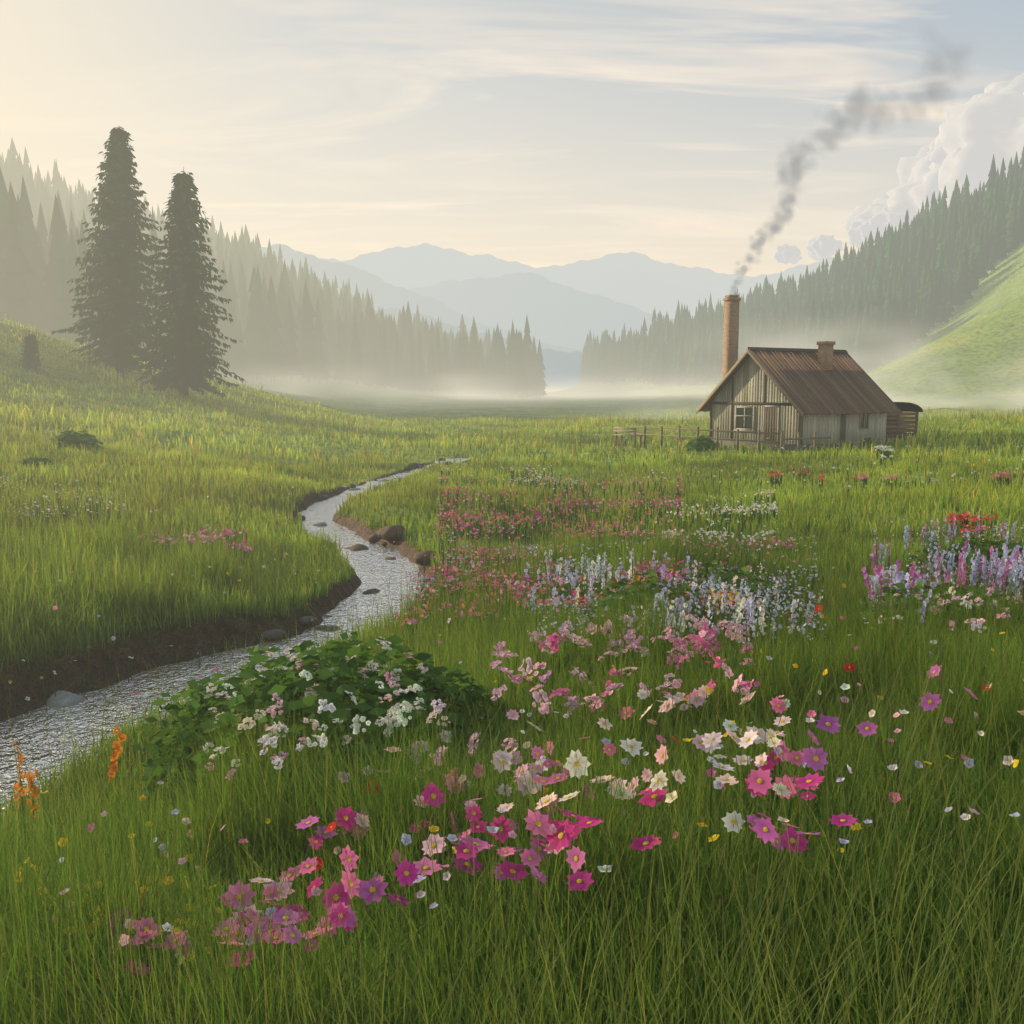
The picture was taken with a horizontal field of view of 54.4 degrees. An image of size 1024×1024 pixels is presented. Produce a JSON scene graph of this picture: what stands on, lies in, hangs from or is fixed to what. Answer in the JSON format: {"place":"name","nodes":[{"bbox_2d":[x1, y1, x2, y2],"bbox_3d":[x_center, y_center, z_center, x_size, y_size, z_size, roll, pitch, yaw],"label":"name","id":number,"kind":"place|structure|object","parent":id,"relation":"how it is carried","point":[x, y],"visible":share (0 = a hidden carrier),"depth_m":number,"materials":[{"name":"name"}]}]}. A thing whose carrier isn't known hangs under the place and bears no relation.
{"place":"outdoors","nodes":[
{"label":"outdoors","id":0,"kind":"place"},
{"bbox_2d":[0,458,469,817],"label":"stream water","id":1,"kind":"structure","parent":0,"point":[372,565],"depth_m":13.49,"materials":[{"name":"grey liquid"}]},
{"bbox_2d":[261,244,582,352],"bbox_3d":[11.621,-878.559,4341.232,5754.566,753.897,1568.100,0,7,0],"label":"mountain","id":2,"kind":"structure","parent":0,"point":[385,295],"depth_m":4927.41,"materials":[{"name":"grey stone"}]},
{"bbox_2d":[375,307,582,390],"bbox_3d":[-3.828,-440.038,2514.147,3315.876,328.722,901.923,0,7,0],"label":"mountain","id":3,"kind":"structure","parent":0,"point":[562,371],"depth_m":2779.21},
{"bbox_2d":[0,238,1023,1023],"bbox_3d":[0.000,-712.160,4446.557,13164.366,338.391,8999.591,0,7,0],"label":"terrain","id":4,"kind":"structure","parent":0,"point":[968,354],"depth_m":81.61,"materials":[{"name":"green plant"}]},
{"bbox_2d":[18,334,42,370],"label":"fir","id":5,"kind":"object","parent":4,"relation":"on","point":[30,349],"visible":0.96,"depth_m":78.29,"materials":[{"name":"wood"}]},
{"bbox_2d":[46,690,85,707],"bbox_3d":[-5.575,2.454,12.394,0.631,0.467,0.555,6,9,39],"label":"rock","id":6,"kind":"object","parent":4,"relation":"on","point":[58,700],"visible":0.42,"depth_m":12.23,"materials":[{"name":"grey stone"}]},
{"bbox_2d":[51,126,166,376],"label":"spruce","id":7,"kind":"object","parent":4,"relation":"on","point":[116,306],"visible":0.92,"depth_m":85.36,"materials":[{"name":"green plant"}]},
{"bbox_2d":[118,169,244,398],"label":"spruce","id":8,"kind":"object","parent":4,"relation":"on","point":[186,272],"visible":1,"depth_m":82.63,"materials":[{"name":"green plant"}]},
{"bbox_2d":[0,139,619,398],"bbox_3d":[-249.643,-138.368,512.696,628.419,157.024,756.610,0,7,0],"label":"forest","id":9,"kind":"object","parent":4,"relation":"on","point":[286,322],"visible":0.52,"depth_m":330.39,"materials":[{"name":"green plant"}]},
{"bbox_2d":[262,463,430,644],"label":"stream pebbles","id":10,"kind":"object","parent":4,"relation":"on","point":[269,634],"visible":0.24,"depth_m":15.99,"materials":[{"name":"grey stone"}]},
{"bbox_2d":[345,544,368,550],"bbox_3d":[-3.700,1.137,23.538,1.012,0.752,0.781,1,7,5],"label":"rock","id":11,"kind":"object","parent":4,"relation":"on","point":[357,547],"visible":0.18,"depth_m":23.44,"materials":[{"name":"stone"}]},
{"bbox_2d":[368,533,378,542],"bbox_3d":[-3.400,0.663,24.540,0.286,0.259,0.406,-2,7,-12],"label":"rock","id":12,"kind":"object","parent":4,"relation":"on","point":[373,538],"visible":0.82,"depth_m":24.39,"materials":[{"name":"stone"}]},
{"bbox_2d":[385,557,395,559],"bbox_3d":[-2.733,1.305,22.340,0.661,0.598,0.601,6,9,41],"label":"rock","id":13,"kind":"object","parent":4,"relation":"on","point":[390,558],"visible":0.09,"depth_m":22.18,"materials":[{"name":"grey stone"}]},
{"bbox_2d":[378,525,406,540],"bbox_3d":[-2.890,0.512,24.020,0.662,0.410,0.721,5,9,37],"label":"rock","id":14,"kind":"object","parent":4,"relation":"on","point":[388,533],"visible":0.88,"depth_m":23.77,"materials":[{"name":"stone"}]},
{"bbox_2d":[414,550,436,565],"bbox_3d":[-1.782,0.964,20.988,0.493,0.325,0.571,5,9,36],"label":"rock","id":15,"kind":"object","parent":4,"relation":"on","point":[418,558],"visible":0.7,"depth_m":20.81,"materials":[{"name":"stone"}]},
{"bbox_2d":[0,430,1023,975],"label":"wildflowers","id":16,"kind":"object","parent":4,"relation":"on","point":[758,782],"visible":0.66,"depth_m":5.30,"materials":[{"name":"pink plant"}]},
{"bbox_2d":[0,514,1023,1023],"bbox_3d":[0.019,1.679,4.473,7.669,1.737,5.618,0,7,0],"label":"grass","id":17,"kind":"structure","parent":4,"relation":"on","point":[36,909],"depth_m":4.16,"materials":[{"name":"green plant"}]},
{"bbox_2d":[0,421,1023,550],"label":"grass","id":18,"kind":"structure","parent":4,"relation":"on","point":[943,496],"depth_m":30.10,"materials":[{"name":"green plant"}]},
{"bbox_2d":[0,565,1023,859],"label":"grass","id":19,"kind":"structure","parent":4,"relation":"on","point":[888,637],"depth_m":7.97,"materials":[{"name":"green plant"}]},
{"bbox_2d":[0,483,1023,671],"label":"grass","id":20,"kind":"structure","parent":4,"relation":"on","point":[123,596],"depth_m":16.21,"materials":[{"name":"green plant"}]},
{"bbox_2d":[0,310,1023,465],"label":"grass","id":21,"kind":"structure","parent":4,"relation":"on","point":[525,438],"depth_m":64.51,"materials":[{"name":"green plant"}]},
{"bbox_2d":[0,433,1023,1023],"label":"wildflower stems","id":22,"kind":"object","parent":4,"relation":"on","point":[540,527],"visible":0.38,"depth_m":10.30,"materials":[{"name":"green plant"}]},
{"bbox_2d":[13,430,1023,827],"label":"meadow bushes","id":23,"kind":"object","parent":4,"relation":"on","point":[287,688],"visible":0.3,"depth_m":6.94,"materials":[{"name":"green plant"}]},
{"bbox_2d":[512,147,1023,398],"bbox_3d":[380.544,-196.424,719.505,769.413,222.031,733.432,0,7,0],"label":"forest","id":24,"kind":"object","parent":4,"relation":"on","point":[868,306],"visible":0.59,"depth_m":484.77,"materials":[{"name":"green plant"}]},
{"bbox_2d":[613,347,922,454],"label":"cabin","id":25,"kind":"object","parent":4,"relation":"on","point":[795,398],"visible":0.92,"depth_m":50.63,"materials":[{"name":"brown wood"}]},
{"bbox_2d":[722,295,834,378],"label":"chimneys","id":26,"kind":"object","parent":25,"relation":"attached to","point":[731,335],"visible":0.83,"depth_m":54.12,"materials":[{"name":"brown brick"}]},
{"bbox_2d":[737,408,867,428],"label":"cabin windows","id":27,"kind":"structure","parent":25,"relation":"attached to","point":[748,421],"depth_m":51.29,"materials":[{"name":"glass"}]},
{"bbox_2d":[0,0,1023,276],"label":"sky","id":28,"kind":"structure","parent":0,"point":[717,136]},
{"bbox_2d":[409,272,673,349],"bbox_3d":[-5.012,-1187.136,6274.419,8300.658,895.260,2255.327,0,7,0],"label":"mountain","id":29,"kind":"structure","parent":0,"point":[562,315],"depth_m":6989.05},
{"bbox_2d":[319,243,841,318],"bbox_3d":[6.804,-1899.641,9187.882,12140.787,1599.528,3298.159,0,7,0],"label":"mountain","id":30,"kind":"structure","parent":0,"point":[643,283],"depth_m":10257.22,"materials":[{"name":"grey stone"}]},
{"bbox_2d":[773,74,1023,264],"bbox_3d":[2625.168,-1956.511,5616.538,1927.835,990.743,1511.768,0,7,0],"label":"cloud","id":31,"kind":"structure","parent":0,"point":[976,132],"depth_m":5360.52,"materials":[{"name":"white"}]}
]}

